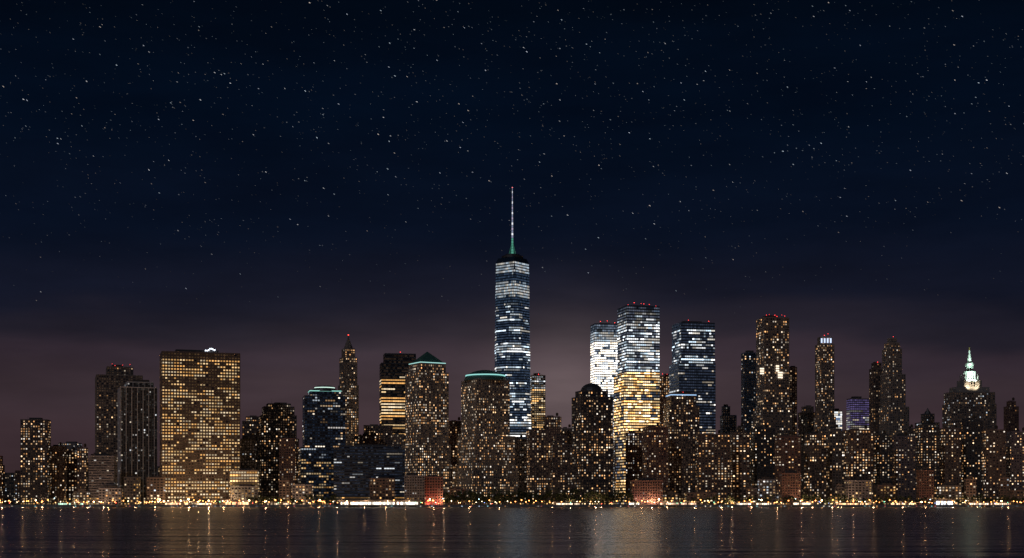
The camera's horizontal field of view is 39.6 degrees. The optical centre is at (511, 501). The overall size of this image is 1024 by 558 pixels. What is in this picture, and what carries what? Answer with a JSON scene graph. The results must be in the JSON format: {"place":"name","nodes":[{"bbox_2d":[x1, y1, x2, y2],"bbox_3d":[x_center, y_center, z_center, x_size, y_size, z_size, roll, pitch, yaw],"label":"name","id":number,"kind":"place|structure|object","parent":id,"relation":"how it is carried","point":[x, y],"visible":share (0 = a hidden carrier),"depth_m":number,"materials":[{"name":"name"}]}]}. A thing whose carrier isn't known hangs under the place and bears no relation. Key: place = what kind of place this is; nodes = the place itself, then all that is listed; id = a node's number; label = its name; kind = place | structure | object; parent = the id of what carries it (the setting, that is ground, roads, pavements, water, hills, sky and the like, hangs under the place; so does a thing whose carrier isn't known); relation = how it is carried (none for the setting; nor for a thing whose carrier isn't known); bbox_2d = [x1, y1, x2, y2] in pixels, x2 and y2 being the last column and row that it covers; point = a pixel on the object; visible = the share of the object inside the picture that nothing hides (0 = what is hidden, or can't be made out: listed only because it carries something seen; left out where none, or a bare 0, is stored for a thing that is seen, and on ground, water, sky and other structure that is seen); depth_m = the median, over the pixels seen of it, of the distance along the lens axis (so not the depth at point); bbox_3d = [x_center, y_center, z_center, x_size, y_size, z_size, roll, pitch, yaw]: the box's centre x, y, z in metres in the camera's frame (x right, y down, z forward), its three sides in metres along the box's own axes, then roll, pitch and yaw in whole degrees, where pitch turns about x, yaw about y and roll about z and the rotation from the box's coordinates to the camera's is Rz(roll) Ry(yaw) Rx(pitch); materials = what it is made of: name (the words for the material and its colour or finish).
{"place":"outdoors","nodes":[
{"label":"outdoors","id":0,"kind":"place"},
{"bbox_2d":[5,473,14,503],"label":"distant midrise building","id":1,"kind":"structure","parent":0,"point":[9,486],"depth_m":3209.67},
{"bbox_2d":[20,418,50,503],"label":"residential tower","id":2,"kind":"structure","parent":0,"point":[35,458],"depth_m":2285.71,"materials":[{"name":"brick"}]},
{"bbox_2d":[21,421,46,503],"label":"windows","id":3,"kind":"structure","parent":2,"relation":"in","point":[23,421],"depth_m":2284.93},
{"bbox_2d":[51,442,66,503],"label":"apartment block","id":4,"kind":"structure","parent":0,"point":[58,473],"depth_m":2321.94,"materials":[{"name":"concrete"}]},
{"bbox_2d":[67,447,76,501],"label":"apartment block","id":5,"kind":"structure","parent":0,"point":[71,471],"depth_m":2363.53,"materials":[{"name":"concrete"}]},
{"bbox_2d":[77,444,87,490],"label":"apartment block","id":6,"kind":"structure","parent":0,"point":[82,467],"depth_m":2324.82,"materials":[{"name":"concrete"}]},
{"bbox_2d":[88,453,116,503],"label":"office block","id":7,"kind":"structure","parent":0,"point":[102,470],"depth_m":2186.59,"materials":[{"name":"concrete"}]},
{"bbox_2d":[99,488,123,503],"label":"walls","id":8,"kind":"structure","parent":0,"point":[113,494],"depth_m":2169.74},
{"bbox_2d":[95,365,142,455],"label":"office tower","id":9,"kind":"structure","parent":0,"point":[111,381],"depth_m":2386.45,"materials":[{"name":"metal"}]},
{"bbox_2d":[97,368,141,455],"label":"windows","id":10,"kind":"structure","parent":9,"relation":"in","point":[108,368],"depth_m":2386.41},
{"bbox_2d":[124,477,140,503],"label":"walls","id":11,"kind":"structure","parent":0,"point":[129,483],"depth_m":2167.37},
{"bbox_2d":[117,380,156,503],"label":"pinstripe office tower","id":12,"kind":"structure","parent":0,"point":[136,427],"depth_m":2257.51,"materials":[{"name":"metal"}]},
{"bbox_2d":[121,383,155,503],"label":"windows","id":13,"kind":"structure","parent":12,"relation":"in","point":[128,383],"depth_m":2256.10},
{"bbox_2d":[146,477,164,503],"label":"walls","id":14,"kind":"structure","parent":0,"point":[158,486],"depth_m":2172.96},
{"bbox_2d":[160,348,239,503],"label":"broad office tower","id":15,"kind":"structure","parent":0,"point":[199,424],"depth_m":2225.49,"materials":[{"name":"concrete"}]},
{"bbox_2d":[163,353,238,503],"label":"windows","id":16,"kind":"structure","parent":15,"relation":"in","point":[163,353],"depth_m":2225.47,"materials":[{"name":"glass"}]},
{"bbox_2d":[240,438,255,469],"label":"office tower","id":17,"kind":"structure","parent":0,"point":[247,453],"depth_m":2277.75,"materials":[{"name":"metal"}]},
{"bbox_2d":[242,415,258,438],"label":"office tower","id":18,"kind":"structure","parent":0,"point":[250,425],"depth_m":2433.89,"materials":[{"name":"metal"}]},
{"bbox_2d":[259,402,296,503],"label":"office tower","id":19,"kind":"structure","parent":0,"point":[277,420],"depth_m":2355.57,"materials":[{"name":"concrete"}]},
{"bbox_2d":[262,405,295,503],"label":"windows","id":20,"kind":"structure","parent":19,"relation":"in","point":[269,405],"depth_m":2354.58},
{"bbox_2d":[279,480,289,501],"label":"walls","id":21,"kind":"structure","parent":0,"point":[286,486],"depth_m":2170.83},
{"bbox_2d":[279,434,298,501],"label":"apartment tower","id":22,"kind":"structure","parent":0,"point":[288,458],"depth_m":2289.71,"materials":[{"name":"concrete"}]},
{"bbox_2d":[292,484,313,503],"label":"walls","id":23,"kind":"structure","parent":0,"point":[300,493],"depth_m":2168.64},
{"bbox_2d":[299,385,345,503],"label":"green crowned office tower","id":24,"kind":"structure","parent":0,"point":[323,421],"depth_m":2302.71,"materials":[{"name":"glass"}]},
{"bbox_2d":[299,392,344,503],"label":"windows","id":25,"kind":"structure","parent":24,"relation":"in","point":[310,392],"depth_m":2302.85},
{"bbox_2d":[364,422,392,445],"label":"apartment tower","id":26,"kind":"structure","parent":0,"point":[384,432],"depth_m":2421.12,"materials":[{"name":"concrete"}]},
{"bbox_2d":[379,353,415,444],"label":"office tower","id":27,"kind":"structure","parent":0,"point":[399,365],"depth_m":2461.20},
{"bbox_2d":[380,355,415,440],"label":"windows","id":28,"kind":"structure","parent":27,"relation":"attached to","point":[393,392],"depth_m":2459.64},
{"bbox_2d":[402,352,450,503],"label":"pyramid roof tower","id":29,"kind":"structure","parent":0,"point":[427,447],"depth_m":2289.98,"materials":[{"name":"brown stone"}]},
{"bbox_2d":[402,364,449,503],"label":"windows","id":30,"kind":"structure","parent":29,"relation":"in","point":[421,364],"depth_m":2291.63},
{"bbox_2d":[425,475,442,503],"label":"red lit hall","id":31,"kind":"structure","parent":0,"point":[434,487],"depth_m":2143.04,"materials":[{"name":"brick"}]},
{"bbox_2d":[449,417,460,486],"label":"apartment tower","id":32,"kind":"structure","parent":0,"point":[454,429],"depth_m":2400.96,"materials":[{"name":"concrete"}]},
{"bbox_2d":[452,370,517,503],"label":"domed office tower","id":33,"kind":"structure","parent":0,"point":[486,452],"depth_m":2293.99,"materials":[{"name":"brown stone"}]},
{"bbox_2d":[454,380,516,503],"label":"windows","id":34,"kind":"structure","parent":33,"relation":"in","point":[477,380],"depth_m":2292.75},
{"bbox_2d":[0,507,1023,557],"bbox_3d":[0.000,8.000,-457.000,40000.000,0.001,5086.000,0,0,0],"label":"river water","id":35,"kind":"structure","parent":0,"point":[511,532],"depth_m":367.47,"materials":[{"name":"black liquid"}]},
{"bbox_2d":[0,0,1023,472],"label":"sky","id":36,"kind":"structure","parent":0,"point":[92,312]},
{"bbox_2d":[0,0,1022,320],"bbox_3d":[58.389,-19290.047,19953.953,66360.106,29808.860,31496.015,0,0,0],"label":"stars","id":37,"kind":"object","parent":36,"relation":"in","point":[512,108],"visible":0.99,"depth_m":34147.61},
{"bbox_2d":[495,187,530,437],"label":"glass skyscraper with spire","id":38,"kind":"structure","parent":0,"point":[512,338],"depth_m":2474.75,"materials":[{"name":"blue"}]},
{"bbox_2d":[495,261,530,436],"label":"windows","id":39,"kind":"structure","parent":38,"relation":"in","point":[513,261],"depth_m":2474.22,"materials":[{"name":"glass"}]},
{"bbox_2d":[515,434,526,503],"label":"apartment tower","id":40,"kind":"structure","parent":0,"point":[521,452],"depth_m":2367.93,"materials":[{"name":"concrete"}]},
{"bbox_2d":[530,373,545,429],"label":"lit office tower","id":41,"kind":"structure","parent":0,"point":[537,385],"depth_m":2628.90,"materials":[{"name":"metal"}]},
{"bbox_2d":[530,376,544,429],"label":"windows","id":42,"kind":"structure","parent":41,"relation":"in","point":[532,376],"depth_m":2629.30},
{"bbox_2d":[526,426,550,503],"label":"apartment tower","id":43,"kind":"structure","parent":0,"point":[538,459],"depth_m":2286.64,"materials":[{"name":"brick"}]},
{"bbox_2d":[527,431,549,503],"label":"windows","id":44,"kind":"structure","parent":43,"relation":"in","point":[527,431],"depth_m":2287.16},
{"bbox_2d":[544,413,561,443],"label":"apartment tower","id":45,"kind":"structure","parent":0,"point":[552,423],"depth_m":2349.30,"materials":[{"name":"concrete"}]},
{"bbox_2d":[551,431,571,503],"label":"apartment tower","id":46,"kind":"structure","parent":0,"point":[561,464],"depth_m":2287.43,"materials":[{"name":"brick"}]},
{"bbox_2d":[572,383,612,503],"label":"arched roof apartment tower","id":47,"kind":"structure","parent":0,"point":[592,436],"depth_m":2231.32,"materials":[{"name":"brick"}]},
{"bbox_2d":[575,392,612,503],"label":"windows","id":48,"kind":"structure","parent":47,"relation":"in","point":[579,392],"depth_m":2229.82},
{"bbox_2d":[591,321,616,439],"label":"bright glass tower","id":49,"kind":"structure","parent":0,"point":[603,354],"depth_m":2543.93,"materials":[{"name":"glass"}]},
{"bbox_2d":[591,325,616,438],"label":"windows","id":50,"kind":"structure","parent":49,"relation":"in","point":[613,326],"depth_m":2544.05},
{"bbox_2d":[630,478,662,503],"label":"pink lit hall","id":51,"kind":"structure","parent":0,"point":[645,490],"depth_m":2138.72,"materials":[{"name":"brick"}]},
{"bbox_2d":[642,423,667,492],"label":"apartment tower","id":52,"kind":"structure","parent":0,"point":[654,451],"depth_m":2246.36,"materials":[{"name":"brick"}]},
{"bbox_2d":[642,428,667,491],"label":"windows","id":53,"kind":"structure","parent":52,"relation":"in","point":[645,428],"depth_m":2246.21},
{"bbox_2d":[660,374,668,426],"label":"office tower","id":54,"kind":"structure","parent":0,"point":[664,384],"depth_m":2509.95,"materials":[{"name":"metal"}]},
{"bbox_2d":[663,389,699,500],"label":"stepped brick tower","id":55,"kind":"structure","parent":0,"point":[681,416],"depth_m":2300.43,"materials":[{"name":"brick"}]},
{"bbox_2d":[663,395,698,498],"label":"windows","id":56,"kind":"structure","parent":55,"relation":"in","point":[672,395],"depth_m":2300.60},
{"bbox_2d":[669,320,715,433],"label":"dark glass tower","id":57,"kind":"structure","parent":0,"point":[692,368],"depth_m":2417.26,"materials":[{"name":"glass"}]},
{"bbox_2d":[669,323,715,433],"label":"windows","id":58,"kind":"structure","parent":57,"relation":"in","point":[681,323],"depth_m":2417.49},
{"bbox_2d":[685,492,715,503],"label":"walls","id":59,"kind":"structure","parent":0,"point":[690,495],"depth_m":2172.94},
{"bbox_2d":[696,430,729,503],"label":"apartment block","id":60,"kind":"structure","parent":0,"point":[712,462],"depth_m":2254.89,"materials":[{"name":"brick"}]},
{"bbox_2d":[696,435,728,503],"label":"windows","id":61,"kind":"structure","parent":60,"relation":"in","point":[699,435],"depth_m":2255.00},
{"bbox_2d":[720,404,736,433],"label":"office tower","id":62,"kind":"structure","parent":0,"point":[728,423],"depth_m":2510.69,"materials":[{"name":"metal"}]},
{"bbox_2d":[730,428,749,503],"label":"apartment block","id":63,"kind":"structure","parent":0,"point":[739,462],"depth_m":2299.38,"materials":[{"name":"concrete"}]},
{"bbox_2d":[731,433,748,503],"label":"windows","id":64,"kind":"structure","parent":63,"relation":"in","point":[735,433],"depth_m":2299.48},
{"bbox_2d":[741,350,755,433],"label":"office tower","id":65,"kind":"structure","parent":0,"point":[748,381],"depth_m":2509.02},
{"bbox_2d":[750,424,774,498],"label":"apartment block","id":66,"kind":"structure","parent":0,"point":[762,451],"depth_m":2335.93,"materials":[{"name":"concrete"}]},
{"bbox_2d":[758,479,775,503],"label":"walls","id":67,"kind":"structure","parent":0,"point":[766,488],"depth_m":2168.44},
{"bbox_2d":[753,315,791,436],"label":"skyscraper","id":68,"kind":"structure","parent":0,"point":[772,409],"depth_m":2440.95,"materials":[{"name":"metal"}]},
{"bbox_2d":[754,318,790,436],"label":"windows","id":69,"kind":"structure","parent":68,"relation":"in","point":[763,318],"depth_m":2440.62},
{"bbox_2d":[774,431,800,494],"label":"apartment block","id":70,"kind":"structure","parent":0,"point":[787,452],"depth_m":2259.43,"materials":[{"name":"concrete"}]},
{"bbox_2d":[780,470,800,503],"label":"orange lit hall","id":71,"kind":"structure","parent":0,"point":[790,482],"depth_m":2143.10,"materials":[{"name":"brick"}]},
{"bbox_2d":[789,366,796,434],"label":"office tower","id":72,"kind":"structure","parent":0,"point":[793,387],"depth_m":2513.56,"materials":[{"name":"metal"}]},
{"bbox_2d":[798,405,814,499],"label":"office tower","id":73,"kind":"structure","parent":0,"point":[806,415],"depth_m":2687.68,"materials":[{"name":"concrete"}]},
{"bbox_2d":[804,430,825,503],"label":"apartment block","id":74,"kind":"structure","parent":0,"point":[815,463],"depth_m":2300.18,"materials":[{"name":"concrete"}]},
{"bbox_2d":[806,435,825,503],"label":"windows","id":75,"kind":"structure","parent":74,"relation":"in","point":[810,435],"depth_m":2300.60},
{"bbox_2d":[814,335,835,433],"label":"slim crowned tower","id":76,"kind":"structure","parent":0,"point":[824,419],"depth_m":2488.46,"materials":[{"name":"concrete"}]},
{"bbox_2d":[815,338,834,432],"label":"windows","id":77,"kind":"structure","parent":76,"relation":"in","point":[829,338],"depth_m":2488.76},
{"bbox_2d":[825,424,843,503],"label":"apartment block","id":78,"kind":"structure","parent":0,"point":[834,455],"depth_m":2337.95,"materials":[{"name":"concrete"}]},
{"bbox_2d":[846,396,868,429],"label":"violet lit office block","id":79,"kind":"structure","parent":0,"point":[857,411],"depth_m":2589.78,"materials":[{"name":"glass"}]},
{"bbox_2d":[847,400,868,429],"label":"windows","id":80,"kind":"structure","parent":79,"relation":"in","point":[847,400],"depth_m":2590.43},
{"bbox_2d":[844,480,871,501],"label":"walls","id":81,"kind":"structure","parent":0,"point":[860,483],"depth_m":2160.87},
{"bbox_2d":[844,425,873,503],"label":"apartment block","id":82,"kind":"structure","parent":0,"point":[858,453],"depth_m":2258.99,"materials":[{"name":"brick"}]},
{"bbox_2d":[844,431,872,503],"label":"windows","id":83,"kind":"structure","parent":82,"relation":"in","point":[845,431],"depth_m":2259.96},
{"bbox_2d":[873,430,891,503],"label":"apartment block","id":84,"kind":"structure","parent":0,"point":[882,457],"depth_m":2300.58,"materials":[{"name":"concrete"}]},
{"bbox_2d":[873,485,895,503],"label":"walls","id":85,"kind":"structure","parent":0,"point":[886,491],"depth_m":2177.14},
{"bbox_2d":[892,432,915,501],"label":"apartment block","id":86,"kind":"structure","parent":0,"point":[904,463],"depth_m":2336.01,"materials":[{"name":"concrete"}]},
{"bbox_2d":[916,468,933,503],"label":"red lit hall","id":87,"kind":"structure","parent":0,"point":[925,482],"depth_m":2144.53,"materials":[{"name":"brick"}]},
{"bbox_2d":[916,420,939,497],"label":"apartment block","id":88,"kind":"structure","parent":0,"point":[927,445],"depth_m":2261.22,"materials":[{"name":"concrete"}]},
{"bbox_2d":[935,485,961,503],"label":"walls","id":89,"kind":"structure","parent":0,"point":[952,493],"depth_m":2169.72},
{"bbox_2d":[940,424,961,484],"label":"apartment block","id":90,"kind":"structure","parent":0,"point":[950,454],"depth_m":2299.07,"materials":[{"name":"concrete"}]},
{"bbox_2d":[942,347,996,429],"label":"municipal building with spire","id":91,"kind":"structure","parent":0,"point":[969,395],"depth_m":2464.42,"materials":[{"name":"stone"}]},
{"bbox_2d":[944,393,995,428],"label":"windows","id":92,"kind":"structure","parent":91,"relation":"in","point":[951,393],"depth_m":2462.77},
{"bbox_2d":[964,479,975,501],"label":"walls","id":93,"kind":"structure","parent":0,"point":[971,490],"depth_m":2169.81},
{"bbox_2d":[960,415,982,503],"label":"apartment block","id":94,"kind":"structure","parent":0,"point":[971,447],"depth_m":2336.38,"materials":[{"name":"concrete"}]},
{"bbox_2d":[982,425,1005,501],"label":"apartment block","id":95,"kind":"structure","parent":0,"point":[993,455],"depth_m":2260.46,"materials":[{"name":"brick"}]},
{"bbox_2d":[1004,397,1018,433],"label":"apartment tower","id":96,"kind":"structure","parent":0,"point":[1011,415],"depth_m":2472.12,"materials":[{"name":"concrete"}]},
{"bbox_2d":[1006,427,1023,501],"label":"apartment block","id":97,"kind":"structure","parent":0,"point":[1015,456],"depth_m":2296.87,"materials":[{"name":"concrete"}]},
{"label":"promenade","id":98,"kind":"structure","parent":0,"visible":0},
{"bbox_2d":[0,504,1023,504],"bbox_3d":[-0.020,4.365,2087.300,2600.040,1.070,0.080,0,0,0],"label":"railing","id":99,"kind":"object","parent":98,"relation":"on","point":[511,504],"visible":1,"depth_m":2087.27,"materials":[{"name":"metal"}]},
{"label":"ground","id":100,"kind":"structure","parent":0,"visible":0},
{"bbox_2d":[230,468,258,499],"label":"office block","id":101,"kind":"structure","parent":100,"relation":"on","point":[244,476],"depth_m":2179.64,"materials":[{"name":"concrete"}]},
{"bbox_2d":[231,486,259,503],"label":"walls","id":102,"kind":"structure","parent":100,"relation":"on","point":[247,488],"depth_m":2170.44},
{"bbox_2d":[248,431,259,503],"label":"apartment tower","id":103,"kind":"structure","parent":100,"relation":"on","point":[256,436],"depth_m":2371.86,"materials":[{"name":"concrete"}]},
{"bbox_2d":[338,335,358,444],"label":"art deco spire tower","id":104,"kind":"structure","parent":100,"relation":"on","point":[348,387],"depth_m":2508.87,"materials":[{"name":"stone"}]},
{"bbox_2d":[338,349,357,444],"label":"windows","id":105,"kind":"structure","parent":104,"relation":"in","point":[344,349],"depth_m":2508.89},
{"bbox_2d":[334,444,404,503],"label":"glass office block","id":106,"kind":"structure","parent":100,"relation":"on","point":[357,467],"depth_m":2170.25,"materials":[{"name":"glass"}]},
{"bbox_2d":[334,447,404,503],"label":"windows","id":107,"kind":"structure","parent":106,"relation":"in","point":[339,447],"depth_m":2170.20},
{"bbox_2d":[338,500,420,503],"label":"ferry terminal","id":108,"kind":"object","parent":100,"relation":"on","point":[378,501],"visible":0.85,"depth_m":2109.85,"materials":[{"name":"concrete"}]},
{"bbox_2d":[370,478,394,499],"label":"walls","id":109,"kind":"structure","parent":100,"relation":"on","point":[375,486],"depth_m":2162.46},
{"bbox_2d":[404,472,424,503],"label":"lit exhibition hall","id":110,"kind":"structure","parent":100,"relation":"on","point":[414,485],"depth_m":2132.50,"materials":[{"name":"concrete"}]},
{"bbox_2d":[0,505,1023,506],"bbox_3d":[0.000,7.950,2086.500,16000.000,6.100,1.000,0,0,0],"label":"seawall","id":111,"kind":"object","parent":100,"relation":"on","point":[510,505],"visible":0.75,"depth_m":2086.00,"materials":[{"name":"concrete"}]},
{"bbox_2d":[113,487,1023,503],"bbox_3d":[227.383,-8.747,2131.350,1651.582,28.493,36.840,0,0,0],"label":"row of trees","id":112,"kind":"object","parent":100,"relation":"on","point":[474,497],"visible":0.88,"depth_m":2129.29,"materials":[{"name":"green plant"}]},
{"bbox_2d":[625,429,641,503],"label":"apartment tower","id":113,"kind":"structure","parent":100,"relation":"on","point":[633,455],"depth_m":2368.19,"materials":[{"name":"concrete"}]},
{"bbox_2d":[614,304,659,503],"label":"illuminated glass tower","id":114,"kind":"structure","parent":100,"relation":"on","point":[636,392],"depth_m":2396.43,"materials":[{"name":"glass"}]},
{"bbox_2d":[614,307,659,503],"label":"windows","id":115,"kind":"structure","parent":114,"relation":"in","point":[625,307],"depth_m":2397.51,"materials":[{"name":"glass"}]},
{"bbox_2d":[869,362,881,436],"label":"art deco tower","id":116,"kind":"structure","parent":100,"relation":"on","point":[875,372],"depth_m":2471.43,"materials":[{"name":"concrete"}]},
{"bbox_2d":[879,338,908,436],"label":"art deco tower","id":117,"kind":"structure","parent":100,"relation":"on","point":[893,414],"depth_m":2427.45,"materials":[{"name":"stone"}]},
{"bbox_2d":[879,339,908,436],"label":"windows","id":118,"kind":"structure","parent":117,"relation":"in","point":[891,339],"depth_m":2427.55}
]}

